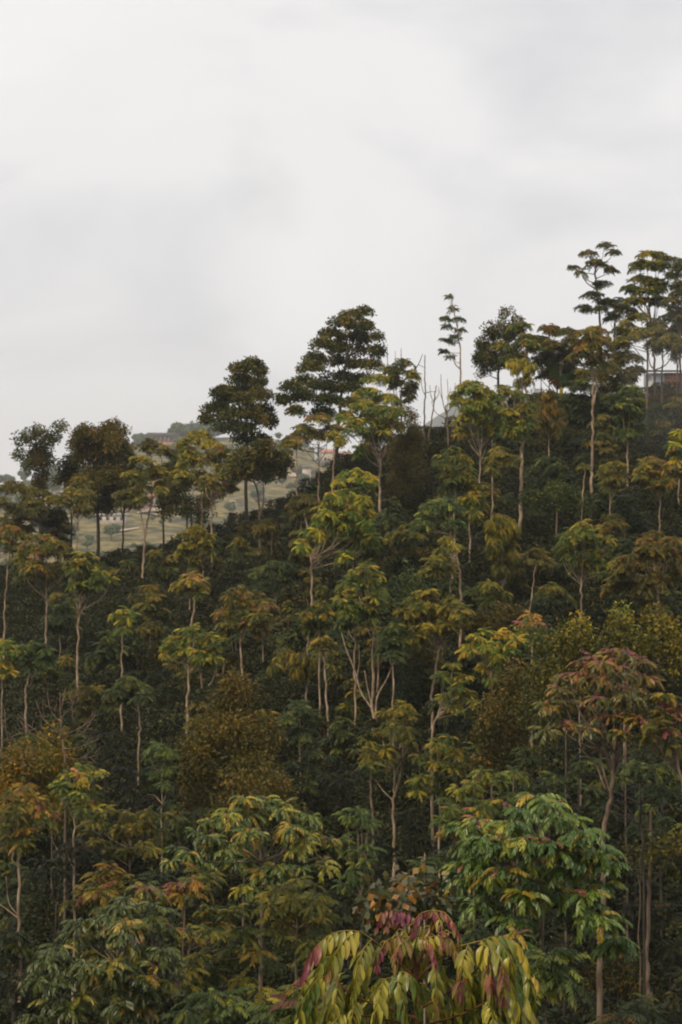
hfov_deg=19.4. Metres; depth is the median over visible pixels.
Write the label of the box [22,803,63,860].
young tree
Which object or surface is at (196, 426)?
tree
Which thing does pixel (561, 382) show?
banana plant
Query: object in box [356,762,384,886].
shade tree
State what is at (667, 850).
tree
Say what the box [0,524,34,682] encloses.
shade tree
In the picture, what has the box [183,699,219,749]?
young tree
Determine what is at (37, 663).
shade tree
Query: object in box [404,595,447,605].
wild shrub
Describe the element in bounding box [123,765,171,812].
young tree
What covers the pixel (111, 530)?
tree
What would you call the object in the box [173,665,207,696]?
young tree
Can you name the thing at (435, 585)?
wild shrub
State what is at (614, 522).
young tree
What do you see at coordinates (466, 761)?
young tree
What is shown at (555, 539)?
coffee bush
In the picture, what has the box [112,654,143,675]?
coffee bush
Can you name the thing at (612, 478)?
shade tree
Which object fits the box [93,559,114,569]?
coffee bush
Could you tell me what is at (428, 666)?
young tree
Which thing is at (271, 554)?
coffee bush
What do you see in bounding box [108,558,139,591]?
young tree
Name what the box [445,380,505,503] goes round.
shade tree
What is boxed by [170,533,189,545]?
coffee bush
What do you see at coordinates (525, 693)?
coffee bush
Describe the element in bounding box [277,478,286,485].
tree
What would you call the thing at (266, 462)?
shade tree
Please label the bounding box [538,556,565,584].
coffee bush
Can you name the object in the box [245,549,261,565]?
wild shrub
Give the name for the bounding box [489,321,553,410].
shade tree
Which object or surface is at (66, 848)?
shaded tree
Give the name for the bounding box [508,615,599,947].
tree
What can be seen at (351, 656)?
coffee bush
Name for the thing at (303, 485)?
coffee bush
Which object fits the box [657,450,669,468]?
wild shrub
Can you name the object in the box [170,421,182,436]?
tree
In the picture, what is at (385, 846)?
shaded tree
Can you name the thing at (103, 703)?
young tree
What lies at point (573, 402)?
shade tree
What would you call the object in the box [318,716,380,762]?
young tree
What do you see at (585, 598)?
coffee bush
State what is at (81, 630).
young tree
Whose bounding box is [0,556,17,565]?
tree
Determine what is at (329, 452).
house
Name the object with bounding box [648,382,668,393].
coffee bush
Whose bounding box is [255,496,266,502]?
tree
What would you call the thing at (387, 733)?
shade tree
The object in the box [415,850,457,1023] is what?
shaded tree
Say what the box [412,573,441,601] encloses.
wild shrub
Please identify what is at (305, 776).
wild shrub
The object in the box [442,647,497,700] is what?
young tree
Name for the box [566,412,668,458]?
ridge bush
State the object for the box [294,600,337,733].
shade tree
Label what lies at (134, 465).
shade tree
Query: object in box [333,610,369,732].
shade tree
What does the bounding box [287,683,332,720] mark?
coffee bush
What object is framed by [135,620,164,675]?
young tree
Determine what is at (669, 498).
coffee bush
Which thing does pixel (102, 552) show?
tree
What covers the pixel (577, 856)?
shade tree
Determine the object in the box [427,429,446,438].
coffee bush
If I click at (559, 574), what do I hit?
young tree
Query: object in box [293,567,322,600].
young tree
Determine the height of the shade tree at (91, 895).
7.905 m
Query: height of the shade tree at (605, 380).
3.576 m
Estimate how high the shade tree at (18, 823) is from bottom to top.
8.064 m
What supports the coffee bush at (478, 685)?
on the ground
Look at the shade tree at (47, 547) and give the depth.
77.61 m
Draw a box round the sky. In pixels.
[0,0,681,484]
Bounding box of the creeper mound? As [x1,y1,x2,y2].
[381,403,429,523]
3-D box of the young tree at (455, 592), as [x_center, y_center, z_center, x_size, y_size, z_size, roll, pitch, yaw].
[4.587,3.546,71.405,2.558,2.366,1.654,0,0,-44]
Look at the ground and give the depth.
624.30 m
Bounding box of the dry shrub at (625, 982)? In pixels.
[573,935,642,1014]
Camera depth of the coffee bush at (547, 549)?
76.99 m
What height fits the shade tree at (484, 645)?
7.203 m
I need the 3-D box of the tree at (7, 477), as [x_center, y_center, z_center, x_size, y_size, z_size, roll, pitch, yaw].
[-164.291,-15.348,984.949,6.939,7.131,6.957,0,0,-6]
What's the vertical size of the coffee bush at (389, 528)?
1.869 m
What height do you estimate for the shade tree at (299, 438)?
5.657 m
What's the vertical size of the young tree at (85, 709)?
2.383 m
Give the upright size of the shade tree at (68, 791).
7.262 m
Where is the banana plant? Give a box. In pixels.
[544,362,573,418]
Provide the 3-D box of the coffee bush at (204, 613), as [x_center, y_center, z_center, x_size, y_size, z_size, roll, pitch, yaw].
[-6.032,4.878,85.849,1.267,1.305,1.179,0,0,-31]
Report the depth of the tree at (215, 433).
976.83 m
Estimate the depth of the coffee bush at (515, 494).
88.18 m
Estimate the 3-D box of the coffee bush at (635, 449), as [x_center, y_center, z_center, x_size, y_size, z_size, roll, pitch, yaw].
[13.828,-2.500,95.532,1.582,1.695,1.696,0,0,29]
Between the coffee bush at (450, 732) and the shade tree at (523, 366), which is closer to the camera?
the coffee bush at (450, 732)
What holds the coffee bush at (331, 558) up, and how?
on the ground
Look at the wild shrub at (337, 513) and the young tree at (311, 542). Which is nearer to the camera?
the young tree at (311, 542)
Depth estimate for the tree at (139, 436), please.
951.53 m
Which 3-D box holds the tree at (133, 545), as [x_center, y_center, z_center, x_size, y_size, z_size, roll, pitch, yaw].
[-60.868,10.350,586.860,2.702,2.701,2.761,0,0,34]
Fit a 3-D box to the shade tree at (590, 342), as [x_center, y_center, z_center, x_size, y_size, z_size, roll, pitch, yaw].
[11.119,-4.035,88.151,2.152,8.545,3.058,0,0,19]
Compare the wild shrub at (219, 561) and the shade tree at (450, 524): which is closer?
the shade tree at (450, 524)
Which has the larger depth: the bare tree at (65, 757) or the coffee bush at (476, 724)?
the coffee bush at (476, 724)
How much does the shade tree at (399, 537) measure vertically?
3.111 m
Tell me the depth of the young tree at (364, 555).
82.71 m
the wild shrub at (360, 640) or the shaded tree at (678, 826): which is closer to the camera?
the shaded tree at (678, 826)
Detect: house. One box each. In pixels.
[95,514,128,524]
[144,433,180,443]
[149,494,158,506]
[301,465,311,477]
[313,445,320,462]
[320,449,333,462]
[622,370,681,392]
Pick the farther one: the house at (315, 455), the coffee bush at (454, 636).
the house at (315, 455)
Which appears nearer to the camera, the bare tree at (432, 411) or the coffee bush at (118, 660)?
the coffee bush at (118, 660)
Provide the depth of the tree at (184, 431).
977.45 m
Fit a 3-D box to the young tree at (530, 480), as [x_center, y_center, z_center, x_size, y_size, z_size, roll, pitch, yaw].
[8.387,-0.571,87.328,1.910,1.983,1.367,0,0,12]
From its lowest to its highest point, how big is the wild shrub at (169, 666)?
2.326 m
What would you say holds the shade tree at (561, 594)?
on the ground
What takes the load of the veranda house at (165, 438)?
on the ground
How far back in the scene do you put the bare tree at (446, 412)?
100.95 m
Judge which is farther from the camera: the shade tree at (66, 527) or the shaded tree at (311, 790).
the shade tree at (66, 527)
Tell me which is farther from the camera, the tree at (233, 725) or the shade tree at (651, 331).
the shade tree at (651, 331)
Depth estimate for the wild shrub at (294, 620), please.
74.90 m
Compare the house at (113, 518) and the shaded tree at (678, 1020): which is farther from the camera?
the house at (113, 518)
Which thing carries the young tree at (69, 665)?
on the ground
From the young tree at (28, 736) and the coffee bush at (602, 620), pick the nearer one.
the young tree at (28, 736)
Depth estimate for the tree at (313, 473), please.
816.48 m
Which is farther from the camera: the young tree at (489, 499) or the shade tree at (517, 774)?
the young tree at (489, 499)
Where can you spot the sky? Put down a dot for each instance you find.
(189, 189)
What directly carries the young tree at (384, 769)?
on the ground
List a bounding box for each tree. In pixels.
[0,480,72,572]
[0,514,37,575]
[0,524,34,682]
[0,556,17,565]
[0,637,19,781]
[0,684,100,925]
[0,719,90,940]
[0,776,61,1023]
[0,803,37,886]
[0,860,46,1023]
[0,915,43,1023]
[0,971,60,1023]
[2,474,15,481]
[7,534,77,698]
[8,558,42,593]
[9,418,71,562]
[9,732,58,758]
[12,638,57,732]
[14,881,190,1023]
[17,468,31,479]
[21,837,101,1023]
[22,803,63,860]
[30,665,64,698]
[37,602,77,657]
[42,715,111,762]
[43,518,75,559]
[45,464,55,472]
[45,591,84,618]
[47,762,108,1023]
[49,451,84,546]
[50,484,60,491]
[52,476,97,576]
[52,654,89,708]
[58,588,92,612]
[58,863,149,1023]
[60,551,119,699]
[61,685,97,727]
[63,416,133,560]
[67,532,77,539]
[67,616,89,642]
[67,680,98,704]
[67,788,109,836]
[70,523,79,531]
[75,655,96,680]
[76,730,132,819]
[77,804,183,996]
[82,539,92,549]
[84,534,94,540]
[84,629,136,681]
[87,684,124,731]
[93,549,103,556]
[101,675,156,819]
[102,523,121,540]
[106,445,144,558]
[107,605,140,731]
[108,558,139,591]
[109,765,163,860]
[111,438,189,547]
[120,455,174,577]
[121,871,177,1023]
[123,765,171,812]
[126,584,170,614]
[129,543,137,549]
[130,592,178,629]
[133,434,145,446]
[134,437,143,447]
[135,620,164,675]
[135,977,214,1023]
[140,741,178,905]
[144,548,180,581]
[151,807,191,868]
[152,626,176,653]
[154,446,240,528]
[155,486,217,539]
[155,862,226,1023]
[157,799,210,954]
[158,622,224,736]
[159,794,341,1004]
[161,986,265,1023]
[165,851,223,996]
[166,903,285,1022]
[168,428,182,434]
[168,571,211,672]
[169,429,219,526]
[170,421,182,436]
[170,524,219,609]
[170,665,287,842]
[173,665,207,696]
[181,427,195,436]
[182,420,201,431]
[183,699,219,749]
[183,757,229,801]
[192,443,240,569]
[196,355,279,519]
[200,761,313,974]
[203,424,221,437]
[210,584,281,682]
[213,616,244,648]
[224,437,294,577]
[224,502,235,512]
[225,991,272,1023]
[228,536,254,580]
[230,709,287,765]
[231,520,257,539]
[236,532,261,548]
[242,979,335,1023]
[246,560,305,604]
[250,490,256,499]
[251,518,288,556]
[251,875,342,993]
[253,488,264,495]
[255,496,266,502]
[258,671,279,702]
[261,536,285,558]
[266,628,317,706]
[269,815,319,864]
[271,304,388,463]
[271,886,341,942]
[274,633,313,660]
[275,432,282,439]
[276,600,300,626]
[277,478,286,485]
[277,698,322,797]
[278,412,345,501]
[282,749,338,799]
[284,493,320,528]
[285,482,294,490]
[288,527,318,566]
[290,436,306,525]
[291,463,301,474]
[291,467,384,605]
[291,933,352,981]
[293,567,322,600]
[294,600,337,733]
[295,909,539,1023]
[297,473,310,481]
[299,526,318,566]
[305,635,340,747]
[311,469,319,476]
[313,768,368,832]
[314,584,342,601]
[316,901,368,988]
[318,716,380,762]
[319,975,380,1023]
[322,438,386,497]
[323,649,350,713]
[324,430,351,490]
[327,806,386,1006]
[329,561,393,730]
[333,373,407,528]
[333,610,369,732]
[334,677,378,726]
[344,700,421,887]
[345,832,403,983]
[348,623,400,691]
[350,528,381,571]
[354,911,431,1004]
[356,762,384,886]
[359,743,406,802]
[370,497,407,531]
[372,621,412,740]
[376,547,431,571]
[378,348,424,418]
[378,451,396,473]
[382,522,428,594]
[384,564,431,722]
[390,808,442,874]
[392,588,477,728]
[402,642,447,698]
[404,733,467,877]
[405,852,437,1023]
[407,496,469,584]
[414,535,463,646]
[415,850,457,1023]
[418,492,459,525]
[421,357,434,443]
[424,699,483,805]
[425,972,480,1021]
[428,385,438,440]
[428,765,514,956]
[429,662,480,874]
[431,379,455,445]
[431,445,482,561]
[437,293,467,423]
[438,788,640,1005]
[439,578,490,632]
[439,842,498,946]
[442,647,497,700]
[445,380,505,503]
[447,916,517,972]
[449,741,503,796]
[454,627,529,819]
[457,473,489,576]
[459,599,528,697]
[462,579,514,618]
[465,657,549,917]
[470,305,527,416]
[471,482,500,519]
[481,431,520,458]
[482,446,522,516]
[483,513,521,623]
[488,492,517,514]
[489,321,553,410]
[494,384,541,541]
[494,765,531,982]
[497,558,540,605]
[505,358,537,411]
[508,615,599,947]
[509,617,563,832]
[510,745,571,951]
[513,610,547,781]
[514,476,592,541]
[515,476,547,512]
[516,547,562,587]
[516,947,590,1023]
[517,654,538,693]
[518,596,564,642]
[523,335,590,398]
[523,464,543,487]
[525,456,582,514]
[525,648,665,1022]
[527,559,544,645]
[528,904,613,1015]
[530,582,577,616]
[531,988,610,1023]
[532,389,566,455]
[537,323,579,393]
[537,1008,621,1023]
[545,801,622,943]
[548,519,617,650]
[548,733,609,969]
[549,549,575,583]
[554,378,621,429]
[563,325,616,493]
[563,609,596,825]
[563,756,681,1021]
[565,360,643,397]
[566,241,622,403]
[569,993,658,1023]
[573,452,599,480]
[575,463,592,521]
[581,431,611,460]
[583,484,629,522]
[583,537,657,581]
[586,1012,637,1023]
[587,601,681,971]
[589,414,616,442]
[590,345,645,394]
[593,514,637,556]
[594,460,630,529]
[594,494,652,534]
[598,439,631,465]
[600,530,681,686]
[602,297,638,405]
[602,999,669,1023]
[603,784,671,941]
[604,599,638,843]
[606,868,668,1021]
[608,384,648,485]
[611,312,681,422]
[618,250,671,394]
[618,829,681,1023]
[623,804,676,1006]
[627,636,667,688]
[627,814,681,968]
[628,738,681,980]
[631,456,681,530]
[633,692,681,786]
[633,900,681,999]
[639,966,681,1023]
[643,589,681,638]
[644,402,675,427]
[645,255,681,402]
[649,419,678,448]
[650,998,681,1023]
[651,341,681,414]
[657,311,681,402]
[662,396,681,423]
[663,429,681,517]
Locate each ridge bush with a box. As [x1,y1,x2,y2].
[493,387,579,459]
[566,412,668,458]
[639,387,681,428]
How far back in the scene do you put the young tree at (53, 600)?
88.18 m
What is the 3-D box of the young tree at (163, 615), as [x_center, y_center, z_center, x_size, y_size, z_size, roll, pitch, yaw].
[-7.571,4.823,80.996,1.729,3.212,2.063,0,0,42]
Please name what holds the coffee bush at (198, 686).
on the ground
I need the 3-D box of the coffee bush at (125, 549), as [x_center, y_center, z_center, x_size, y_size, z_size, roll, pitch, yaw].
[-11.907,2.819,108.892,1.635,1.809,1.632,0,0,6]
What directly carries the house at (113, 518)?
on the ground
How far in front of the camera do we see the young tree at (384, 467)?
102.17 m
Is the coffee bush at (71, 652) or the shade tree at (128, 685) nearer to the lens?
the shade tree at (128, 685)
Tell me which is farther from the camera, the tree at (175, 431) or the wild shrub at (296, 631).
the tree at (175, 431)
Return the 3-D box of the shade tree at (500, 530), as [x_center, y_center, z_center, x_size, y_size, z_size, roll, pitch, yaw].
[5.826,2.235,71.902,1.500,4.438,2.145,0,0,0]
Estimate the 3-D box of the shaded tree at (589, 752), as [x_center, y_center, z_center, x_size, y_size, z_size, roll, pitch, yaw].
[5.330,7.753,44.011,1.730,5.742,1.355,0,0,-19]
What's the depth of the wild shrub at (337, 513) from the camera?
93.32 m
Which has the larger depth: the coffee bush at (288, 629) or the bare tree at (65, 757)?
the coffee bush at (288, 629)
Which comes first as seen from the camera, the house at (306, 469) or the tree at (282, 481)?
the tree at (282, 481)
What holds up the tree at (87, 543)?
on the ground
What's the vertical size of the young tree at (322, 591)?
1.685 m
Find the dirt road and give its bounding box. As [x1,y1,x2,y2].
[137,508,160,512]
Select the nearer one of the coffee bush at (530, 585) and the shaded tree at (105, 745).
the shaded tree at (105, 745)
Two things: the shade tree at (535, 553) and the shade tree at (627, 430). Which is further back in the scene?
the shade tree at (627, 430)
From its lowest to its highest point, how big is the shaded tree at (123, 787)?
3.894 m
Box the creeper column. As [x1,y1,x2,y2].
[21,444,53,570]
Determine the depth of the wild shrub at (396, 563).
76.48 m
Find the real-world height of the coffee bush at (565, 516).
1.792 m
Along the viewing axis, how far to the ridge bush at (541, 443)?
96.68 m
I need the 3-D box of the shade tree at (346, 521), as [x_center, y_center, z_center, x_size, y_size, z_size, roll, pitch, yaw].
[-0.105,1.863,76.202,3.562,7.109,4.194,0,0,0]
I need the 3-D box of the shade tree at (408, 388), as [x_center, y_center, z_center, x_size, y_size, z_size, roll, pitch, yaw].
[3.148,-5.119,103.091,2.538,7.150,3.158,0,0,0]
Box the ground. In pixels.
[0,437,681,1023]
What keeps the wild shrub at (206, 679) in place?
on the ground
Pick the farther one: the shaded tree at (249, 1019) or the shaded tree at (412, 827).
the shaded tree at (412, 827)
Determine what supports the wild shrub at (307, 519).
on the ground
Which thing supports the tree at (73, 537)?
on the ground
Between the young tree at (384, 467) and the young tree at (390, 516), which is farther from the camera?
the young tree at (384, 467)
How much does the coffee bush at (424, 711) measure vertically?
1.944 m
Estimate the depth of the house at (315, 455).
878.00 m
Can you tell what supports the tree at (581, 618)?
on the ground
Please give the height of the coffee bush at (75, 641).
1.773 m
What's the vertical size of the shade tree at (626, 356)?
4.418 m
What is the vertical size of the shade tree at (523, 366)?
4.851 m
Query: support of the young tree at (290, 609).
on the ground
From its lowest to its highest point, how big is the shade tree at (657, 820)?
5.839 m
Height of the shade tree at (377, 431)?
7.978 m
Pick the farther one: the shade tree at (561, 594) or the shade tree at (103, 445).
the shade tree at (103, 445)
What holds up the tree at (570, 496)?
on the ground
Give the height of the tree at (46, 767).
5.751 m
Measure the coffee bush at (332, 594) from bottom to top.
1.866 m
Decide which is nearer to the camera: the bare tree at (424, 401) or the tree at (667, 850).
the tree at (667, 850)
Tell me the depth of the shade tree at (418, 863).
29.98 m
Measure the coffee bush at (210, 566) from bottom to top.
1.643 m
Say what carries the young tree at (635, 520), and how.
on the ground
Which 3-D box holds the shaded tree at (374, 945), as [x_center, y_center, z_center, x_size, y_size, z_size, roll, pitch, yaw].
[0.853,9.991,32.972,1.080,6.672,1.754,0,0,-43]
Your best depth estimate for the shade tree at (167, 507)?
104.25 m
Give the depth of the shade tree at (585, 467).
79.99 m
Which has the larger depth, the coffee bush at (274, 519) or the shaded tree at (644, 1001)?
the coffee bush at (274, 519)
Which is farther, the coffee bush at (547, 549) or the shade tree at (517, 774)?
the coffee bush at (547, 549)
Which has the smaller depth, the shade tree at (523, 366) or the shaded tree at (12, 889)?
the shaded tree at (12, 889)
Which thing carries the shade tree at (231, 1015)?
on the ground
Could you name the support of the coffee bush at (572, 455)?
on the ground
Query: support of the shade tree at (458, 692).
on the ground
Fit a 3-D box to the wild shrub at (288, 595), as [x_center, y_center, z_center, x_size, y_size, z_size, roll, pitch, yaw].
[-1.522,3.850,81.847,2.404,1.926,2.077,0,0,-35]
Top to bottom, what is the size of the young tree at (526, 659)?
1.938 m
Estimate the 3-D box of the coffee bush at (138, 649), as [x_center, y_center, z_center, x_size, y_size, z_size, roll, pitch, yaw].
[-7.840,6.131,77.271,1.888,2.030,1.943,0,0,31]
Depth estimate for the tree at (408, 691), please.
62.74 m
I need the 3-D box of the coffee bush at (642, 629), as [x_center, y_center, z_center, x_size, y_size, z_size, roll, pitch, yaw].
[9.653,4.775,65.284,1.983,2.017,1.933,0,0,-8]
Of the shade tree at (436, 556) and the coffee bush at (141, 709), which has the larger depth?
the coffee bush at (141, 709)
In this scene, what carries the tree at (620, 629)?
on the ground
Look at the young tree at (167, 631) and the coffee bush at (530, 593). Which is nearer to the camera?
the coffee bush at (530, 593)
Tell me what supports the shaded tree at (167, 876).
on the ground
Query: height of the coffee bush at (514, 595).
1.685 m
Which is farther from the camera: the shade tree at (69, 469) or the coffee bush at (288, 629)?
the shade tree at (69, 469)
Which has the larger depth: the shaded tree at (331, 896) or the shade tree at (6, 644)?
the shade tree at (6, 644)
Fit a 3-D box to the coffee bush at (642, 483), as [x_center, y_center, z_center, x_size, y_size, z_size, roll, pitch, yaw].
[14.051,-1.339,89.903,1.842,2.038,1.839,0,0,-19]
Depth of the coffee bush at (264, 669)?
70.20 m
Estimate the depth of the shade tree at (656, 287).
103.17 m
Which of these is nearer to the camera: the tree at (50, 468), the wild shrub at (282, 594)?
the wild shrub at (282, 594)
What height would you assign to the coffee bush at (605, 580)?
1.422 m
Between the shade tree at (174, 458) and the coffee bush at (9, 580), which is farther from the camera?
the shade tree at (174, 458)
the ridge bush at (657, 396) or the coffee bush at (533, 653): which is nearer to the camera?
the coffee bush at (533, 653)
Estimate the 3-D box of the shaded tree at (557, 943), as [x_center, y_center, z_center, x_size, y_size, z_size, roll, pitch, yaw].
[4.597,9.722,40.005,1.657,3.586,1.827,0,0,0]
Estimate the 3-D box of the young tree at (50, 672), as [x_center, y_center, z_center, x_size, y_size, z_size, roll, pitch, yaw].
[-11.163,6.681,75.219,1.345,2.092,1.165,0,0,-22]
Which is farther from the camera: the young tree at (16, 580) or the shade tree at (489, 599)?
the young tree at (16, 580)
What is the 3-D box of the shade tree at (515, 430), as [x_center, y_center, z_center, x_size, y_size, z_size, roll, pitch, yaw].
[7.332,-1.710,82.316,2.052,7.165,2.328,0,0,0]
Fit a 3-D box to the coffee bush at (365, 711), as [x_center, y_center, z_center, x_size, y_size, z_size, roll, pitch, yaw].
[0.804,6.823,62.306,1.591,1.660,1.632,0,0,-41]
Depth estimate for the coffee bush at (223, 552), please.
99.49 m
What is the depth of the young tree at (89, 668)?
76.88 m
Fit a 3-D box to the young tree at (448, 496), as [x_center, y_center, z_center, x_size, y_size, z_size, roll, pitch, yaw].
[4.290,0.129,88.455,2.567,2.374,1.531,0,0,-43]
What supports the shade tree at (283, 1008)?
on the ground
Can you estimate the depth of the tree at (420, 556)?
81.43 m
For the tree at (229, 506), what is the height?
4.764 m
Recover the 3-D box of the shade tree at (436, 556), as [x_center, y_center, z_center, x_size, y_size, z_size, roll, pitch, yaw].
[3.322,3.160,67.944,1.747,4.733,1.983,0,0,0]
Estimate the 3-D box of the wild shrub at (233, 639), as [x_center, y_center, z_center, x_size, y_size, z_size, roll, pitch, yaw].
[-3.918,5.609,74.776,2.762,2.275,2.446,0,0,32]
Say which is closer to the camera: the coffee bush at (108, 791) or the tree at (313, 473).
the coffee bush at (108, 791)
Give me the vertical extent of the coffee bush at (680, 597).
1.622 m
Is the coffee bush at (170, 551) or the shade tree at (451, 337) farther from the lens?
the shade tree at (451, 337)
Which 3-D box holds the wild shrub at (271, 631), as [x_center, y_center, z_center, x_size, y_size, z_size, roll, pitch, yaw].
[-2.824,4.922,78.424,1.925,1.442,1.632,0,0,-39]
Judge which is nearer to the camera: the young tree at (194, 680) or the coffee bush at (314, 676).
the coffee bush at (314, 676)
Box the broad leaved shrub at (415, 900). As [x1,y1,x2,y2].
[343,860,459,948]
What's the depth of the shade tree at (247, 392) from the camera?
104.96 m
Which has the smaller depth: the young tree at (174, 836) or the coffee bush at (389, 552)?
the young tree at (174, 836)
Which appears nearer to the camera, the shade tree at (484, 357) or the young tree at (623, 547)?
the young tree at (623, 547)
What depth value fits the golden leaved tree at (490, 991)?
9.53 m
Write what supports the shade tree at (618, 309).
on the ground
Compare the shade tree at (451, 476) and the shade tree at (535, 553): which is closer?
the shade tree at (535, 553)
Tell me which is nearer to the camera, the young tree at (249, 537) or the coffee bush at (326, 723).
the coffee bush at (326, 723)
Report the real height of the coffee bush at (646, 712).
1.686 m
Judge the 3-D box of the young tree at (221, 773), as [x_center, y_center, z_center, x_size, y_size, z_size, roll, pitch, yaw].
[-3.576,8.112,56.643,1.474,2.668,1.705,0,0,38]
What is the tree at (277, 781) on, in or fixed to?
on the ground
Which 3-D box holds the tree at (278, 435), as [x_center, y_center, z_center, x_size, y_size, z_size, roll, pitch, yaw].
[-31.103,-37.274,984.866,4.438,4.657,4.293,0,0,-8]
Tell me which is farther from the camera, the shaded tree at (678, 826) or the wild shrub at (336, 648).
the wild shrub at (336, 648)
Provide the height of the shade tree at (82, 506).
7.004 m
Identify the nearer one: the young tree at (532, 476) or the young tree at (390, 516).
the young tree at (390, 516)
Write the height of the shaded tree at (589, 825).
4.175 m
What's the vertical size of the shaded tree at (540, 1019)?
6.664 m
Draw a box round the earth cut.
[287,471,323,476]
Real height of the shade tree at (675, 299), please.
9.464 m
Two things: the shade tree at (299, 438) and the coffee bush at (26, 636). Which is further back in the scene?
the shade tree at (299, 438)
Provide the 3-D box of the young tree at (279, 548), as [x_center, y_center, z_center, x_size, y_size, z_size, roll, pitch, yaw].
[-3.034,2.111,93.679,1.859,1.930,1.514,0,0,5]
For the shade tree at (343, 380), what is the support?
on the ground
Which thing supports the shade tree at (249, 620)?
on the ground
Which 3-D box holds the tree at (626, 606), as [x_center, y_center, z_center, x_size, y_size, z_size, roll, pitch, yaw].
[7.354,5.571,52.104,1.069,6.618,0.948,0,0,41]
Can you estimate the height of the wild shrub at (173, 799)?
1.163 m
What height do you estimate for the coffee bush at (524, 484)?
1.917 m
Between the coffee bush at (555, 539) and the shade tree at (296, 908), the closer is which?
the shade tree at (296, 908)
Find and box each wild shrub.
[122,625,165,672]
[143,640,203,683]
[145,668,176,689]
[163,791,184,809]
[179,654,253,694]
[193,535,225,557]
[193,640,223,672]
[196,665,229,690]
[210,632,267,673]
[210,633,261,655]
[212,556,228,571]
[215,535,229,546]
[237,547,257,559]
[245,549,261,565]
[254,620,285,647]
[256,632,278,658]
[257,614,298,637]
[263,606,282,640]
[271,580,330,611]
[273,615,298,629]
[275,620,325,660]
[277,522,299,538]
[277,617,306,649]
[278,761,320,786]
[279,583,330,610]
[282,534,296,547]
[293,593,329,615]
[294,768,321,790]
[297,514,313,527]
[299,484,324,499]
[311,645,360,669]
[313,627,362,656]
[322,488,357,534]
[349,633,362,654]
[355,609,392,655]
[359,471,397,511]
[372,554,432,606]
[376,593,396,624]
[384,473,413,490]
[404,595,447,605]
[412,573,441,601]
[420,582,458,604]
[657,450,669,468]
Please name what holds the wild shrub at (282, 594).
on the ground
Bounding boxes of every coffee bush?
[0,576,18,599]
[0,693,15,710]
[0,697,36,734]
[3,600,34,623]
[13,631,34,643]
[32,634,57,658]
[54,639,77,656]
[59,642,87,673]
[78,596,96,616]
[80,615,98,640]
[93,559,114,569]
[94,788,118,815]
[106,782,135,816]
[107,597,135,612]
[110,548,130,565]
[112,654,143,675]
[122,644,159,682]
[131,689,166,720]
[136,720,184,753]
[141,656,169,685]
[144,569,169,591]
[157,712,192,739]
[163,548,185,569]
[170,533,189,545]
[173,700,199,732]
[185,682,217,714]
[189,610,209,625]
[202,557,221,573]
[206,585,224,612]
[209,651,233,678]
[210,547,229,569]
[233,514,257,526]
[238,561,268,582]
[245,638,265,653]
[248,509,270,520]
[249,667,282,690]
[253,516,275,524]
[256,642,279,670]
[259,551,291,563]
[274,625,317,659]
[279,669,333,712]
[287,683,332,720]
[293,477,313,491]
[307,714,342,757]
[310,473,329,492]
[311,668,343,702]
[317,671,350,707]
[321,588,358,610]
[325,555,350,575]
[339,649,364,674]
[344,654,395,695]
[346,704,386,741]
[356,626,386,657]
[380,545,418,563]
[382,524,398,555]
[382,598,400,622]
[397,728,446,772]
[416,697,466,749]
[421,426,445,447]
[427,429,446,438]
[439,722,469,744]
[443,613,475,648]
[449,422,463,443]
[449,437,471,450]
[454,632,473,646]
[460,545,493,582]
[463,709,511,753]
[465,681,502,713]
[475,530,502,552]
[487,592,524,627]
[487,616,517,643]
[505,489,518,506]
[509,578,541,606]
[509,680,555,721]
[512,480,549,507]
[521,584,553,608]
[521,648,547,658]
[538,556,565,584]
[541,434,575,461]
[542,546,569,583]
[549,508,579,534]
[549,535,571,568]
[553,613,577,657]
[562,593,597,627]
[563,452,579,468]
[572,476,589,491]
[583,606,621,642]
[588,616,621,640]
[593,569,619,596]
[611,628,653,643]
[616,443,640,462]
[618,457,638,473]
[622,701,659,746]
[633,462,663,493]
[637,443,665,458]
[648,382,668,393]
[654,637,681,685]
[656,453,680,468]
[660,585,681,609]
[663,381,679,402]
[663,492,681,507]
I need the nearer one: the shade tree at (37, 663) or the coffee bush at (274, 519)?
the shade tree at (37, 663)
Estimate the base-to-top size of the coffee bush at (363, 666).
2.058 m
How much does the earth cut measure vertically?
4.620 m
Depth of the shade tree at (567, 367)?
107.81 m
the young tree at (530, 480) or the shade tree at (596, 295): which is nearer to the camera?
the young tree at (530, 480)
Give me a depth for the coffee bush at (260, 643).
77.13 m
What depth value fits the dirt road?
679.27 m
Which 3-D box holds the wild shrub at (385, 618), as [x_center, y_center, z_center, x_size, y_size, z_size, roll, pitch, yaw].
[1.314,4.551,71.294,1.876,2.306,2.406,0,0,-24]
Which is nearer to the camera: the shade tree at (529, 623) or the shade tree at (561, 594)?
the shade tree at (529, 623)
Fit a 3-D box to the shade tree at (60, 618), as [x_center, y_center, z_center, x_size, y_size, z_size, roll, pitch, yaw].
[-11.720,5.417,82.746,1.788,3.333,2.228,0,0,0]
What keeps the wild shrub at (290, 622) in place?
on the ground
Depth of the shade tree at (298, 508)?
92.86 m
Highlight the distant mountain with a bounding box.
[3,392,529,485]
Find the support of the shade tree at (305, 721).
on the ground

